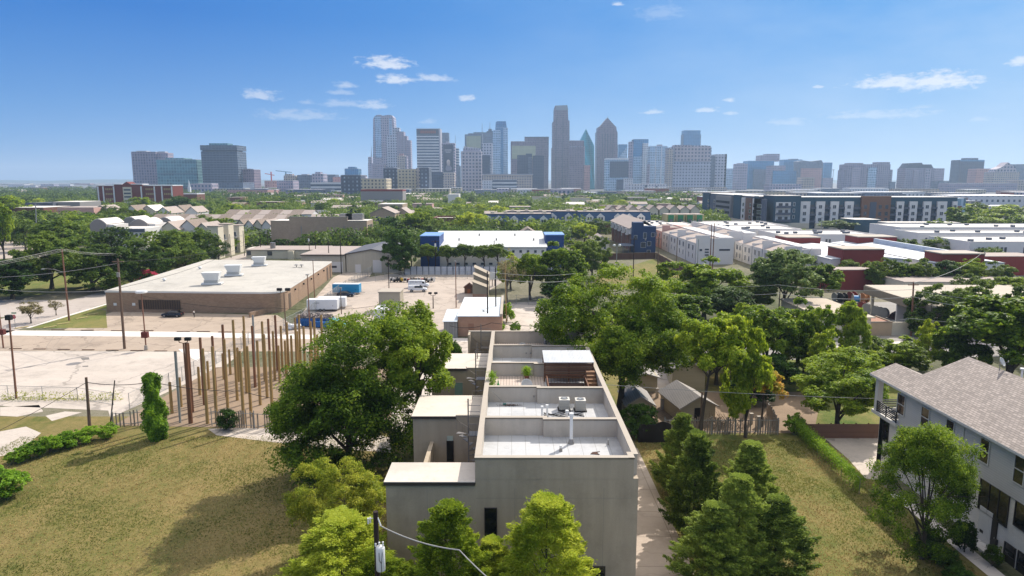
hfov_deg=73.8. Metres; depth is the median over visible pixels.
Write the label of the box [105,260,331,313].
brick warehouse
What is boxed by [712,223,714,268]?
utility pole
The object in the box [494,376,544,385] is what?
roof deck
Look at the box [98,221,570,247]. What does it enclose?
distant woods
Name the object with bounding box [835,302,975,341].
depot yard
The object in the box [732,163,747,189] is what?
tower block
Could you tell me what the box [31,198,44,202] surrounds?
broadleaf tree
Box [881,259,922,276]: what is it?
broadleaf tree
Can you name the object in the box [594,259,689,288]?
park grass
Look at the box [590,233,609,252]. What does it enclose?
house
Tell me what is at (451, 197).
building
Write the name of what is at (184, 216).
row house
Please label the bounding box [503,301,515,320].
shrub
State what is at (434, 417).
townhouse
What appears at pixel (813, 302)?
tan shed
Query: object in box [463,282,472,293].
playhouse
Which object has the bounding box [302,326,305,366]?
wooden post
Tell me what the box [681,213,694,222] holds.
townhouse
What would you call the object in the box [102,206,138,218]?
broadleaf tree
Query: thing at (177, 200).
broadleaf tree
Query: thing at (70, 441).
shrub
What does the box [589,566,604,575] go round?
window
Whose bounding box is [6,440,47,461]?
shrub
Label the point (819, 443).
hedge
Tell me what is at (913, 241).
broadleaf tree
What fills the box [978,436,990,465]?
window
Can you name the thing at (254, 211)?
row house
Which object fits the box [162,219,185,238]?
house
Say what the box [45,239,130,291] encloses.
broadleaf tree
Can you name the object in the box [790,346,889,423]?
broadleaf tree
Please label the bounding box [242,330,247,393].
wooden post
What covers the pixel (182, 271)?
overhead cable
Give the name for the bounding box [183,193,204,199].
brick building
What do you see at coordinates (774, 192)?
building
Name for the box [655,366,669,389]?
slab path
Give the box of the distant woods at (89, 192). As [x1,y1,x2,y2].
[0,186,717,202]
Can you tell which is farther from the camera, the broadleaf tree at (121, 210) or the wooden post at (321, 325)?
the broadleaf tree at (121, 210)
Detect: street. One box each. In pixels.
[0,300,89,316]
[1,253,251,331]
[706,345,1023,359]
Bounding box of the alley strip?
[5,330,466,341]
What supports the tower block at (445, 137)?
on the city ground at (549, 185)
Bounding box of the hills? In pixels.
[0,179,948,182]
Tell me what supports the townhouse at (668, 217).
on the ground at (1004, 567)
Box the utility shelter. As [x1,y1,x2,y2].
[378,288,403,311]
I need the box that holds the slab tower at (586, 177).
[584,165,589,189]
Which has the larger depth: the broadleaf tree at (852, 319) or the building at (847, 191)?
the building at (847, 191)
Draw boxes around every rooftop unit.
[201,271,223,284]
[224,264,243,276]
[251,256,267,266]
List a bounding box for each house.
[98,204,118,217]
[125,204,146,216]
[144,204,163,214]
[153,214,167,218]
[155,206,183,213]
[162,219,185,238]
[176,214,189,218]
[177,204,191,213]
[181,218,207,231]
[184,206,208,213]
[185,214,198,219]
[198,221,219,233]
[210,214,221,219]
[217,214,233,220]
[225,209,240,213]
[226,197,244,201]
[230,214,243,223]
[231,202,249,205]
[236,218,251,228]
[237,210,249,213]
[240,214,255,218]
[245,218,259,230]
[247,209,261,213]
[252,214,265,218]
[252,218,267,231]
[255,201,283,206]
[258,210,270,213]
[262,214,277,218]
[262,218,276,236]
[268,209,283,213]
[275,214,287,219]
[280,210,291,213]
[285,214,302,218]
[290,209,304,213]
[301,210,318,216]
[311,200,326,208]
[311,214,338,216]
[332,205,365,211]
[366,200,383,205]
[369,206,399,223]
[398,207,413,218]
[412,203,433,208]
[509,206,530,209]
[520,226,534,230]
[532,196,551,205]
[565,202,584,206]
[570,198,589,201]
[585,200,599,203]
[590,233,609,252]
[604,205,616,210]
[616,205,625,210]
[625,204,637,210]
[627,197,646,200]
[628,202,647,205]
[636,205,647,210]
[645,204,658,218]
[655,203,681,206]
[656,205,668,219]
[666,204,678,212]
[677,205,689,212]
[679,198,691,202]
[687,204,699,212]
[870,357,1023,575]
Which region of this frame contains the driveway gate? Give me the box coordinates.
[638,421,670,442]
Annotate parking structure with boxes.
[310,182,340,190]
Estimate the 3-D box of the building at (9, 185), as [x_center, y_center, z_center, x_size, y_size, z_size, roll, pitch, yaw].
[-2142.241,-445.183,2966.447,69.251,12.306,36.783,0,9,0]
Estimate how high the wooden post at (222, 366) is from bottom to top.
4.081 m
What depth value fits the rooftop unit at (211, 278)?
164.44 m
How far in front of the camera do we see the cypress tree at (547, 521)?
42.07 m
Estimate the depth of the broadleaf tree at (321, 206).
542.85 m
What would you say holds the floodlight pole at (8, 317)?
on the gravel lot at (53, 370)
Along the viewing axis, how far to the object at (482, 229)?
297.33 m
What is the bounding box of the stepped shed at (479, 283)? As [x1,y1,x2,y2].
[472,265,489,296]
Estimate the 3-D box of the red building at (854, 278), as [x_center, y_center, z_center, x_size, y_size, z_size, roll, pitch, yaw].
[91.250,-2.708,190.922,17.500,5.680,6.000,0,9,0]
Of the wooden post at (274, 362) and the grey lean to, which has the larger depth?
the grey lean to
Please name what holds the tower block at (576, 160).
on the city ground at (549, 185)
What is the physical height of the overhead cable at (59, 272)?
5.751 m
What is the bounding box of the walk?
[835,341,994,346]
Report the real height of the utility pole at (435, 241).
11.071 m
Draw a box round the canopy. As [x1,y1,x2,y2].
[863,285,1023,330]
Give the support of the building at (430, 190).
on the ground at (1004, 567)
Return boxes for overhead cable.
[1,383,84,429]
[11,263,116,276]
[87,382,275,398]
[121,237,255,287]
[138,234,259,260]
[144,296,377,309]
[379,525,485,575]
[452,323,611,327]
[488,277,950,304]
[492,272,966,298]
[606,384,874,398]
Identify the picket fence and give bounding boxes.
[111,409,141,426]
[210,408,270,428]
[664,417,777,434]
[766,400,778,433]
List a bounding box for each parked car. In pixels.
[161,308,183,316]
[337,290,354,296]
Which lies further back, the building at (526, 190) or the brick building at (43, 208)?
the building at (526, 190)
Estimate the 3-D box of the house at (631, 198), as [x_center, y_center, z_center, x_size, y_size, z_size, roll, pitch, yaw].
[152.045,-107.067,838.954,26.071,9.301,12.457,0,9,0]
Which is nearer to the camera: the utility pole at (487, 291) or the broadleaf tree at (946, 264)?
the utility pole at (487, 291)
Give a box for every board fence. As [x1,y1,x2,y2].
[603,252,655,259]
[656,252,682,272]
[805,423,878,437]
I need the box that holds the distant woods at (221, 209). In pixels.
[1,195,590,239]
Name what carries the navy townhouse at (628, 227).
on the ground at (1004, 567)
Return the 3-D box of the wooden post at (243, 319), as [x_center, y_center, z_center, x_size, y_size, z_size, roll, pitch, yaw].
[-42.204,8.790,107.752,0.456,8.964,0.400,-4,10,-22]
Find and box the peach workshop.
[457,295,503,336]
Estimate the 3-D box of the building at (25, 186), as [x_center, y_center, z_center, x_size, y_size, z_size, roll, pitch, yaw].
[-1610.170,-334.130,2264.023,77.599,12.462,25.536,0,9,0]
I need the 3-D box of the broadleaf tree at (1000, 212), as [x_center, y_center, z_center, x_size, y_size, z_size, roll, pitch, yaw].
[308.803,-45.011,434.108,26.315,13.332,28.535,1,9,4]
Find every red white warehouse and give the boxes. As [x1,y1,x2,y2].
[775,235,908,277]
[830,234,1004,269]
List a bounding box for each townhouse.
[207,225,224,258]
[219,223,234,255]
[233,224,244,251]
[383,417,637,575]
[411,386,620,461]
[431,345,595,394]
[468,331,586,358]
[484,363,606,403]
[610,214,655,252]
[656,223,683,228]
[656,225,691,248]
[662,213,675,221]
[662,227,699,251]
[669,229,710,254]
[672,213,684,221]
[677,232,718,259]
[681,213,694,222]
[686,234,733,263]
[688,222,712,226]
[690,213,703,221]
[696,224,721,229]
[704,226,730,231]
[715,228,740,233]
[723,230,756,258]
[734,236,771,261]
[742,238,780,264]
[752,240,793,262]
[762,243,806,260]
[785,246,820,265]
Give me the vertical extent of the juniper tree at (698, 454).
9.036 m
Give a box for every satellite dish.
[521,379,532,384]
[999,357,1008,369]
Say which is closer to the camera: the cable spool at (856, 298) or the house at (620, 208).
the cable spool at (856, 298)
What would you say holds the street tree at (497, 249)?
on the ground at (1004, 567)
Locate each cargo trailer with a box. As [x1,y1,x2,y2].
[306,298,343,311]
[318,296,346,306]
[332,283,361,292]
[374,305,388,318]
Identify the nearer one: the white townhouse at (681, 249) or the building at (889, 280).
the building at (889, 280)
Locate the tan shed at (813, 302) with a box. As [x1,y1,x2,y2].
[778,298,875,339]
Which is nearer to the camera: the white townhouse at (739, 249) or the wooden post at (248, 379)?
the wooden post at (248, 379)
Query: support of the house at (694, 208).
on the city ground at (837, 229)
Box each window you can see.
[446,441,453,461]
[454,382,462,394]
[484,508,496,536]
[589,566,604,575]
[641,242,645,247]
[881,420,889,442]
[896,392,905,416]
[920,405,929,425]
[945,418,954,439]
[977,478,1010,527]
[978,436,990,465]
[1002,541,1016,567]
[1011,455,1023,487]
[1012,500,1023,531]
[1015,550,1023,575]
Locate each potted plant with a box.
[485,371,497,384]
[521,365,531,378]
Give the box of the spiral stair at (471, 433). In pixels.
[456,398,479,461]
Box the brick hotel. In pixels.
[96,182,183,203]
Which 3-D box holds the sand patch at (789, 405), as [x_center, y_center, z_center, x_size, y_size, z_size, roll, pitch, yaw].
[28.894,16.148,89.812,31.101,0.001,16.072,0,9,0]
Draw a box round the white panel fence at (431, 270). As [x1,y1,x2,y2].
[404,266,554,274]
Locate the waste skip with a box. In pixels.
[295,313,333,325]
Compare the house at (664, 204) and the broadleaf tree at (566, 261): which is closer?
the broadleaf tree at (566, 261)
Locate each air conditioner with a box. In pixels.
[557,397,570,411]
[573,397,586,411]
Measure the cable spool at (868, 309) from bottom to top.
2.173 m
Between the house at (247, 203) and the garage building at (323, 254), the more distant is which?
the house at (247, 203)
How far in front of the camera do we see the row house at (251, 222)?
334.48 m
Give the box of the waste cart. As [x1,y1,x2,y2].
[315,321,319,326]
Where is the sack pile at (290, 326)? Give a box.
[284,323,300,329]
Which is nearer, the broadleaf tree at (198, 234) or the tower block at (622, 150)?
the broadleaf tree at (198, 234)
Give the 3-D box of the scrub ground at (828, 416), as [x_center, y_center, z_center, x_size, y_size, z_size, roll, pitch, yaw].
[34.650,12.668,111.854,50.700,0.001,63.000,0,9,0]
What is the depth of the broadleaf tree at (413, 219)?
335.35 m
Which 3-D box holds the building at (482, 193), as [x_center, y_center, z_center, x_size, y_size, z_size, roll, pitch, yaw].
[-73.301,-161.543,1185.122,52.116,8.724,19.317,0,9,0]
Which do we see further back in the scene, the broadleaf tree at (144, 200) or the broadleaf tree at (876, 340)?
the broadleaf tree at (144, 200)
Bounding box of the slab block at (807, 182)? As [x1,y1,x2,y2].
[797,177,814,188]
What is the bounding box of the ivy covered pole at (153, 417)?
[139,372,170,441]
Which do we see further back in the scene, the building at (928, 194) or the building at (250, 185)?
the building at (250, 185)
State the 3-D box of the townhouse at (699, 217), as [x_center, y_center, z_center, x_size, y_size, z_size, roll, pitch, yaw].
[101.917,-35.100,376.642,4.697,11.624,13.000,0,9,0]
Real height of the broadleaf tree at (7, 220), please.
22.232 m
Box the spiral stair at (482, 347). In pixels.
[473,324,490,352]
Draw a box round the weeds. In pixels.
[1,390,122,400]
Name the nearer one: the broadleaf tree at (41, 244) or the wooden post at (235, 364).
the wooden post at (235, 364)
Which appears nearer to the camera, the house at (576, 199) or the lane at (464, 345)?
the lane at (464, 345)
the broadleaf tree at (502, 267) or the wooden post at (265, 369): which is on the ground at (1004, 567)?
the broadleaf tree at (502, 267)
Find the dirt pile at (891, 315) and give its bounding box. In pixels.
[887,311,895,319]
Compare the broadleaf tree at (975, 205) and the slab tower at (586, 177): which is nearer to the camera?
the broadleaf tree at (975, 205)
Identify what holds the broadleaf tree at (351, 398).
on the ground at (1004, 567)
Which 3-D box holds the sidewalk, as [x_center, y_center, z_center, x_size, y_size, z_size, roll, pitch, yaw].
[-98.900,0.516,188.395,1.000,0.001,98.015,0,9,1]
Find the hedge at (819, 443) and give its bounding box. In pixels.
[794,420,869,492]
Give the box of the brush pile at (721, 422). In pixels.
[693,412,749,430]
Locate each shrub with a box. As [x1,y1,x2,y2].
[0,465,32,497]
[2,450,23,464]
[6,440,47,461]
[28,430,66,454]
[52,429,79,450]
[72,420,99,446]
[96,422,119,438]
[136,269,156,279]
[208,408,239,429]
[271,239,290,245]
[289,238,307,245]
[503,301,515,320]
[509,321,521,330]
[619,403,676,438]
[782,407,810,432]
[910,530,944,547]
[917,539,946,556]
[926,546,963,566]
[929,556,976,575]
[950,515,987,555]
[974,521,1015,566]
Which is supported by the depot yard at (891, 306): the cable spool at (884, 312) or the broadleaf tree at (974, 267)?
the cable spool at (884, 312)
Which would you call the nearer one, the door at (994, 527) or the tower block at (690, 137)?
the door at (994, 527)
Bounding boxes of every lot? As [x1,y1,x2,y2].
[0,240,45,258]
[0,336,373,351]
[0,351,233,415]
[65,312,289,333]
[301,274,501,334]
[503,299,600,333]
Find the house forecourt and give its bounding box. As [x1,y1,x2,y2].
[825,438,881,478]
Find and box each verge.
[0,259,217,296]
[31,309,106,327]
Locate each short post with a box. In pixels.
[660,399,663,409]
[749,413,753,423]
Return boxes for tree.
[0,195,32,208]
[0,201,14,258]
[0,259,49,298]
[5,217,48,249]
[7,230,99,289]
[11,210,28,218]
[16,301,43,322]
[19,209,62,234]
[26,217,102,252]
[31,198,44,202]
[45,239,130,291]
[48,297,63,314]
[54,221,89,233]
[62,210,96,227]
[74,212,96,217]
[82,226,138,252]
[96,240,165,282]
[97,205,117,216]
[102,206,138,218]
[122,229,195,258]
[125,209,150,217]
[127,197,150,205]
[134,247,176,275]
[162,196,197,206]
[164,241,209,268]
[179,227,221,262]
[193,214,215,221]
[206,207,218,213]
[208,241,230,259]
[216,217,234,223]
[223,204,236,212]
[244,234,249,243]
[258,201,270,208]
[262,299,420,488]
[270,195,280,200]
[276,505,415,575]
[281,455,385,563]
[288,198,300,206]
[314,203,332,210]
[321,212,334,216]
[347,204,358,212]
[359,200,374,208]
[362,553,415,575]
[369,299,455,403]
[374,216,404,229]
[380,228,419,274]
[400,208,433,230]
[401,497,492,575]
[409,251,423,266]
[416,243,437,265]
[419,218,444,231]
[434,244,457,266]
[440,205,453,211]
[447,204,460,212]
[450,340,461,352]
[451,243,474,266]
[452,211,490,227]
[455,204,472,209]
[466,197,476,201]
[469,533,512,575]
[471,203,488,210]
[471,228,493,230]
[471,245,495,266]
[486,220,508,229]
[486,243,511,266]
[487,205,508,212]
[493,248,526,302]
[496,252,521,289]
[498,489,600,575]
[507,252,551,299]
[514,221,541,230]
[517,200,532,207]
[529,262,698,411]
[536,218,558,228]
[539,276,566,298]
[541,220,568,228]
[542,240,589,285]
[551,227,585,242]
[566,236,599,256]
[570,222,598,241]
[573,235,612,274]
[585,218,611,236]
[613,200,627,204]
[639,293,715,319]
[648,412,711,494]
[655,255,751,320]
[657,429,723,532]
[662,498,762,575]
[671,196,679,201]
[673,310,761,430]
[685,202,701,209]
[688,332,736,384]
[695,472,785,575]
[702,283,757,313]
[719,316,775,437]
[722,376,775,401]
[723,439,785,508]
[725,275,778,305]
[728,302,756,314]
[730,493,822,575]
[738,305,808,358]
[749,245,824,298]
[754,367,789,426]
[765,353,806,391]
[776,335,806,367]
[782,297,837,373]
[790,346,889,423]
[802,263,844,297]
[807,328,854,375]
[817,219,860,229]
[831,300,872,348]
[836,259,862,266]
[847,346,885,377]
[852,335,894,365]
[861,257,900,284]
[861,421,986,564]
[862,334,933,371]
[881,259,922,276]
[897,239,918,244]
[903,283,967,333]
[908,258,940,276]
[913,318,944,362]
[915,236,949,249]
[924,218,952,222]
[929,293,1023,373]
[931,260,970,277]
[931,332,994,366]
[937,279,1004,325]
[944,206,983,221]
[950,273,990,284]
[954,258,987,276]
[961,216,1002,222]
[965,202,994,220]
[969,207,1023,220]
[974,246,1004,252]
[980,261,1018,276]
[986,204,1023,217]
[988,276,1023,286]
[996,216,1023,222]
[1004,283,1023,330]
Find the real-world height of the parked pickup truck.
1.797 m
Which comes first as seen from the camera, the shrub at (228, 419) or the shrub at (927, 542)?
the shrub at (927, 542)
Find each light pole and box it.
[305,274,309,328]
[311,259,314,297]
[454,261,456,307]
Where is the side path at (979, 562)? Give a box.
[891,494,1004,575]
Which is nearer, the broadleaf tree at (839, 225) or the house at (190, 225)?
the house at (190, 225)
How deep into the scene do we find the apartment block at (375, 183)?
1137.03 m
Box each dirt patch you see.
[0,405,42,416]
[0,427,40,455]
[46,411,80,420]
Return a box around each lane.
[209,428,390,451]
[392,338,467,431]
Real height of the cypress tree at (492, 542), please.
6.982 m
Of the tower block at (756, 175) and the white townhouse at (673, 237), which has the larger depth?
the tower block at (756, 175)
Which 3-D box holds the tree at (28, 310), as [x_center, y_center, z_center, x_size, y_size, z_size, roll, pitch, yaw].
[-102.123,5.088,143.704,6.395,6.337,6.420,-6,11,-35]
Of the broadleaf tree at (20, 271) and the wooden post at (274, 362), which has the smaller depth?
the wooden post at (274, 362)
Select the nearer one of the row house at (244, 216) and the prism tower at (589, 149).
the row house at (244, 216)
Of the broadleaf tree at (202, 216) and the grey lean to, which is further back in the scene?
the broadleaf tree at (202, 216)
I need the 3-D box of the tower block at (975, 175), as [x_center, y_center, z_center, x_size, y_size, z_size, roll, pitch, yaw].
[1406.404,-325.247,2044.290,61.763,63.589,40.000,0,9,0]
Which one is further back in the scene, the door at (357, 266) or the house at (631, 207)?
the house at (631, 207)
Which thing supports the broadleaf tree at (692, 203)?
on the city ground at (837, 229)
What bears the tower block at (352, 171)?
on the city ground at (549, 185)
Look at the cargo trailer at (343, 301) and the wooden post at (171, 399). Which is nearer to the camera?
the wooden post at (171, 399)
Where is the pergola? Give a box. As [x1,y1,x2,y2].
[542,350,593,381]
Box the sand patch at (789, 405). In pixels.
[622,392,820,432]
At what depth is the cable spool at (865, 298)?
167.80 m
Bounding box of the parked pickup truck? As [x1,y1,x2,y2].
[408,285,427,291]
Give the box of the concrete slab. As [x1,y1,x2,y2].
[179,349,199,360]
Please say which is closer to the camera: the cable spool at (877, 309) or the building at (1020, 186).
the cable spool at (877, 309)
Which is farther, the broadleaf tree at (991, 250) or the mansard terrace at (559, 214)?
the mansard terrace at (559, 214)
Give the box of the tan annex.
[870,315,892,335]
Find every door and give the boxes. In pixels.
[288,292,290,308]
[332,262,342,271]
[355,264,360,272]
[468,323,473,332]
[694,408,699,421]
[989,515,997,544]
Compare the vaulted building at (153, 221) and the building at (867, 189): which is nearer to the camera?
the vaulted building at (153, 221)
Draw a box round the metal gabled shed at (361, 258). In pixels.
[344,242,409,272]
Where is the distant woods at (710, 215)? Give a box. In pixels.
[579,196,731,220]
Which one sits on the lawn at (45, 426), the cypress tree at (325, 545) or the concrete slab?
the cypress tree at (325, 545)
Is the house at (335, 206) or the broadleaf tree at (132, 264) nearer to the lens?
the broadleaf tree at (132, 264)
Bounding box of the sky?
[0,0,1023,180]
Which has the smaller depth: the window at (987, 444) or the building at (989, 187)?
the window at (987, 444)
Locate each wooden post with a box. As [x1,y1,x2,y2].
[168,382,173,413]
[179,377,182,406]
[184,343,192,423]
[187,343,193,411]
[197,367,200,394]
[199,337,204,404]
[201,348,208,423]
[206,361,209,389]
[211,336,217,395]
[211,346,217,422]
[221,324,225,396]
[221,353,223,379]
[223,339,228,407]
[228,349,231,374]
[232,320,238,400]
[236,347,239,381]
[238,351,245,423]
[242,316,245,344]
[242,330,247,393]
[245,346,252,416]
[251,326,256,387]
[256,340,261,404]
[261,321,264,380]
[262,334,268,396]
[267,319,271,364]
[268,350,273,422]
[272,331,275,380]
[274,315,277,370]
[277,345,280,382]
[279,326,283,367]
[284,340,287,377]
[286,322,289,367]
[290,335,293,367]
[294,317,297,367]
[297,331,298,362]
[298,315,301,363]
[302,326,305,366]
[309,321,312,362]
[309,347,311,367]
[313,317,316,363]
[320,315,323,354]
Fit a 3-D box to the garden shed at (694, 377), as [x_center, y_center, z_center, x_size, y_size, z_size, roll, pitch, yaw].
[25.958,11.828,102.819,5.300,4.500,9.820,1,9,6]
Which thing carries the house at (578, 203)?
on the ground at (1004, 567)
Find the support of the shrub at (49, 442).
on the lawn at (45, 426)
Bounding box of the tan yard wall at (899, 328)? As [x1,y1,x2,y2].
[891,322,921,334]
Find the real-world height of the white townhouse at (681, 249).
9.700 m
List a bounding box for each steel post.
[110,380,114,424]
[174,351,180,422]
[252,315,255,359]
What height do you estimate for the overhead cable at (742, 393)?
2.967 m
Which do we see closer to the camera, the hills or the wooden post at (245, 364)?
the wooden post at (245, 364)
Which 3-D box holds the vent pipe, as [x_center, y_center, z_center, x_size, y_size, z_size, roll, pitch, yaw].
[4.782,11.322,55.046,0.527,2.570,0.527,0,9,0]
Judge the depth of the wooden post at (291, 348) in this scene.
105.75 m
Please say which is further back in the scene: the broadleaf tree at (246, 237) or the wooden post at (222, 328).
the broadleaf tree at (246, 237)
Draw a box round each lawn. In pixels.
[0,416,413,575]
[602,370,987,575]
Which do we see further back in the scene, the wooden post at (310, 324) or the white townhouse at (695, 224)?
the white townhouse at (695, 224)
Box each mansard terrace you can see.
[485,211,551,228]
[505,209,575,221]
[576,209,650,232]
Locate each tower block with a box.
[131,151,173,184]
[156,158,202,189]
[200,143,246,182]
[241,169,260,187]
[345,167,360,174]
[368,147,372,177]
[372,158,385,177]
[373,115,396,166]
[386,128,411,168]
[397,154,407,168]
[416,129,441,171]
[432,172,442,187]
[442,133,449,142]
[442,141,455,186]
[443,172,454,189]
[455,141,460,186]
[461,146,481,190]
[465,133,482,151]
[473,129,492,143]
[482,143,492,173]
[482,155,490,189]
[493,130,499,173]
[495,121,507,173]
[511,141,535,173]
[517,154,531,173]
[524,137,548,188]
[532,156,543,188]
[551,105,569,188]
[568,140,584,189]
[595,117,617,188]
[604,158,632,190]
[618,144,626,157]
[628,139,648,183]
[646,145,667,183]
[664,145,726,190]
[681,130,700,144]
[710,154,726,186]
[726,169,732,189]
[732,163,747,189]
[743,154,779,188]
[765,166,796,183]
[779,159,802,170]
[793,160,822,187]
[822,163,832,187]
[837,163,864,189]
[864,162,895,188]
[896,163,944,188]
[949,158,984,182]
[967,169,988,182]
[983,162,1019,182]
[1011,164,1023,179]
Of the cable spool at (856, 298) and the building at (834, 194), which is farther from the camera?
the building at (834, 194)
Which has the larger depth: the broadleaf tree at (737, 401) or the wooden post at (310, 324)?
the wooden post at (310, 324)
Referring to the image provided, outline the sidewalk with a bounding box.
[26,304,105,327]
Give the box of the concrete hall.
[482,174,532,192]
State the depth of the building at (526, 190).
1372.71 m
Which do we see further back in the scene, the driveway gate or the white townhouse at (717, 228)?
the white townhouse at (717, 228)
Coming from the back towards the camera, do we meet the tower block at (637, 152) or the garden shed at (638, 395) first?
the tower block at (637, 152)
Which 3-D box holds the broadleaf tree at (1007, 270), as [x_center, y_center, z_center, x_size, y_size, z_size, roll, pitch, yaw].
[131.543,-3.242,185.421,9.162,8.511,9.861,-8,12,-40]
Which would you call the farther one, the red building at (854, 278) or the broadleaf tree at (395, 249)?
the broadleaf tree at (395, 249)
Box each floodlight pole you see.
[0,317,5,347]
[4,315,17,398]
[174,337,191,423]
[276,288,290,333]
[428,292,437,308]
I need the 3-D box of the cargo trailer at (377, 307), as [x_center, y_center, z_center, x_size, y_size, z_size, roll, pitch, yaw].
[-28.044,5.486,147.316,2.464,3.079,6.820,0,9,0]
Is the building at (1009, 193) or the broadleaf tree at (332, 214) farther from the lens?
the building at (1009, 193)
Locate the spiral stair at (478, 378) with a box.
[466,351,485,394]
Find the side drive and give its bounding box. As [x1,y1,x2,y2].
[284,272,370,333]
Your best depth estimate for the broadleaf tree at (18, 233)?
285.67 m
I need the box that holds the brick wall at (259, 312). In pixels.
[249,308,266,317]
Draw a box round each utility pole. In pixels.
[41,249,69,320]
[85,377,90,430]
[112,259,125,348]
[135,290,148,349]
[340,239,341,273]
[367,510,384,575]
[431,240,438,266]
[487,271,487,312]
[495,268,495,306]
[505,261,506,322]
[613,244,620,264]
[631,238,637,276]
[657,237,661,271]
[700,392,702,415]
[709,224,711,265]
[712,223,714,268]
[908,283,917,335]
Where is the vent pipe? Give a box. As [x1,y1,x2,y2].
[568,412,573,444]
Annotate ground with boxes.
[0,183,995,193]
[0,233,1023,575]
[601,359,900,436]
[800,210,1023,277]
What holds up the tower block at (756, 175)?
on the city ground at (549, 185)
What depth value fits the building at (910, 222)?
379.87 m
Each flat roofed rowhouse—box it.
[644,220,690,225]
[691,221,787,225]
[722,225,801,235]
[758,230,871,242]
[869,223,1023,235]
[894,229,1023,244]
[928,236,1023,252]
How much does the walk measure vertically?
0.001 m
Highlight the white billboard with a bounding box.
[490,272,497,285]
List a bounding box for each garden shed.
[617,385,655,417]
[628,367,660,391]
[657,380,719,422]
[665,362,707,389]
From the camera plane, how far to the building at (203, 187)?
1355.77 m
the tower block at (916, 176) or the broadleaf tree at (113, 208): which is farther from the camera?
the tower block at (916, 176)
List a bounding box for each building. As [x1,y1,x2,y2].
[8,184,29,186]
[10,206,70,217]
[12,185,40,187]
[25,202,57,205]
[39,186,76,188]
[41,184,58,185]
[53,201,100,206]
[57,206,102,214]
[59,184,73,185]
[75,183,93,184]
[90,217,128,246]
[114,226,162,251]
[123,215,149,225]
[130,217,166,225]
[160,216,184,221]
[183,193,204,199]
[190,183,217,192]
[214,188,249,191]
[218,182,253,188]
[227,189,273,193]
[246,242,321,258]
[264,181,276,187]
[270,213,372,242]
[277,181,298,191]
[284,174,296,180]
[293,189,334,193]
[297,174,311,188]
[300,246,360,272]
[312,172,327,181]
[327,175,338,181]
[333,177,340,181]
[361,189,405,201]
[378,203,407,208]
[416,188,450,193]
[420,231,645,267]
[433,216,456,225]
[448,194,459,202]
[452,187,461,191]
[454,192,484,194]
[474,190,496,192]
[497,188,508,193]
[511,188,536,192]
[517,189,531,193]
[532,189,549,192]
[550,189,573,194]
[561,188,580,191]
[589,191,615,194]
[620,191,655,195]
[625,184,666,190]
[644,188,668,192]
[684,192,731,193]
[689,189,707,191]
[735,191,794,194]
[738,193,764,194]
[764,184,801,190]
[770,190,817,191]
[785,192,827,195]
[791,189,821,191]
[807,193,862,195]
[809,267,874,289]
[811,188,838,192]
[834,191,865,192]
[840,218,880,232]
[842,188,888,191]
[852,192,901,195]
[877,221,960,222]
[882,275,1014,284]
[889,189,939,191]
[902,192,924,195]
[904,191,948,192]
[925,193,981,195]
[930,181,950,188]
[931,195,1023,207]
[938,183,1017,191]
[945,194,1005,194]
[956,189,986,193]
[966,200,981,204]
[985,253,1023,274]
[996,190,1023,193]
[1001,192,1013,194]
[1006,180,1023,189]
[1014,192,1023,194]
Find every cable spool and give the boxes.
[831,292,839,300]
[837,293,847,302]
[847,291,857,300]
[851,294,860,302]
[857,302,865,307]
[860,293,869,302]
[862,303,870,311]
[866,305,874,313]
[870,306,878,314]
[874,307,882,316]
[879,308,889,317]
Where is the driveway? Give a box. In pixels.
[636,448,689,575]
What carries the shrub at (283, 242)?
on the ground at (1004, 567)
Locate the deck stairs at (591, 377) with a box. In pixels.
[586,371,596,385]
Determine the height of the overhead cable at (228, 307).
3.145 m
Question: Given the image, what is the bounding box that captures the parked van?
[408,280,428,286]
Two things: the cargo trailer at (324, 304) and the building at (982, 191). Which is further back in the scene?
the building at (982, 191)
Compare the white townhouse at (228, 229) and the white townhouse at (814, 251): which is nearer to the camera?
the white townhouse at (814, 251)
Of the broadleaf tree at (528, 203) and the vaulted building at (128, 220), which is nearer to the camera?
the vaulted building at (128, 220)
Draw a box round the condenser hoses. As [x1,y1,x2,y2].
[544,412,583,416]
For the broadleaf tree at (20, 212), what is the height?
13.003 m
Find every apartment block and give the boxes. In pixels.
[341,175,366,196]
[361,177,391,188]
[383,167,399,188]
[397,168,419,191]
[420,168,431,187]
[702,193,965,227]
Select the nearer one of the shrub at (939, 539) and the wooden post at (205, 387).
the shrub at (939, 539)
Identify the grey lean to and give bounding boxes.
[442,309,458,337]
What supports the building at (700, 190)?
on the ground at (1004, 567)
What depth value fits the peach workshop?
133.00 m
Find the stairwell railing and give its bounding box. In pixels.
[546,375,588,385]
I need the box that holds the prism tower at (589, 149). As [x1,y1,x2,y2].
[580,130,594,188]
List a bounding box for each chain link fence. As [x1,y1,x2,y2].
[0,385,113,404]
[128,325,273,408]
[276,266,371,334]
[375,271,473,280]
[504,294,547,304]

